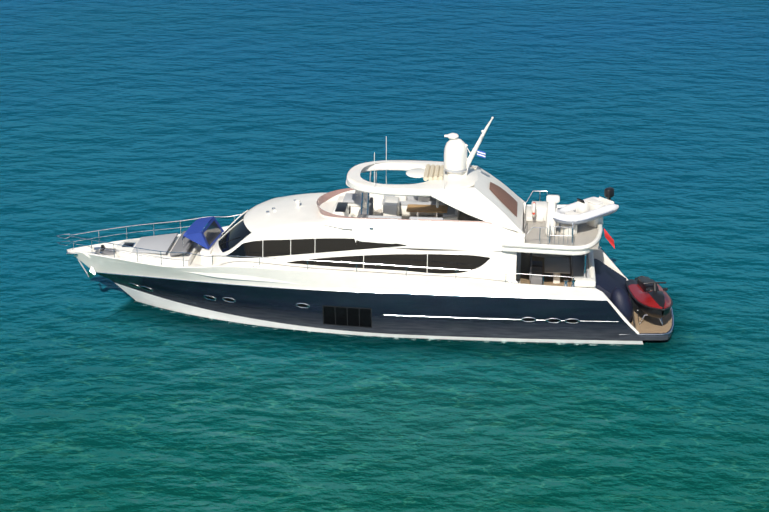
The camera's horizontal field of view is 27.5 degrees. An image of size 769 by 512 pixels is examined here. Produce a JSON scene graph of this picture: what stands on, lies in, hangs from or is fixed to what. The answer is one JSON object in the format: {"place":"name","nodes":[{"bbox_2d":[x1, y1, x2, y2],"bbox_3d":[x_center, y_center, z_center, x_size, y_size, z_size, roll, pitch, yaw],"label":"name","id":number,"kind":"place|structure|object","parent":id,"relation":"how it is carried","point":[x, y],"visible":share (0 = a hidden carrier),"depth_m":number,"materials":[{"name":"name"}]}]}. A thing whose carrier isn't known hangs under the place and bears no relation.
{"place":"outdoors","nodes":[
{"label":"outdoors","id":0,"kind":"place"},
{"bbox_2d":[0,0,768,511],"bbox_3d":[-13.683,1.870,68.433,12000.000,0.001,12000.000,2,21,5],"label":"sea","id":1,"kind":"structure","parent":0,"point":[152,114],"depth_m":77.07,"materials":[{"name":"liquid"}]},
{"bbox_2d":[57,117,673,343],"bbox_3d":[-0.997,-1.489,65.896,26.320,9.290,6.320,2,21,5],"label":"yacht","id":2,"kind":"object","parent":1,"relation":"on","point":[456,246],"visible":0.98,"depth_m":64.12,"materials":[{"name":"white painted fiberglass"},{"name":"dark tinted glass"},{"name":"teak"}]},
{"bbox_2d":[553,187,618,224],"bbox_3d":[8.220,-1.969,64.801,3.256,1.026,1.581,-18,27,-33],"label":"tender","id":3,"kind":"object","parent":2,"relation":"on","point":[580,211],"visible":0.98,"depth_m":64.57,"materials":[{"name":"white"}]},
{"bbox_2d":[625,276,672,318],"bbox_3d":[10.998,1.532,64.825,1.574,1.368,3.732,-2,21,-5],"label":"jet ski","id":4,"kind":"object","parent":2,"relation":"on","point":[650,297],"visible":1,"depth_m":64.12,"materials":[{"name":"red plastic"}]},
{"bbox_2d":[147,304,644,345],"bbox_3d":[0.096,2.304,67.245,21.959,0.001,6.100,2,21,5],"label":"waterline foam","id":5,"kind":"object","parent":1,"relation":"on","point":[440,339],"visible":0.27,"depth_m":64.20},
{"bbox_2d":[105,294,705,367],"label":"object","id":6,"kind":"object","parent":1,"relation":"on","point":[133,306],"visible":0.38,"depth_m":64.18,"materials":[{"name":"liquid"}]}
]}

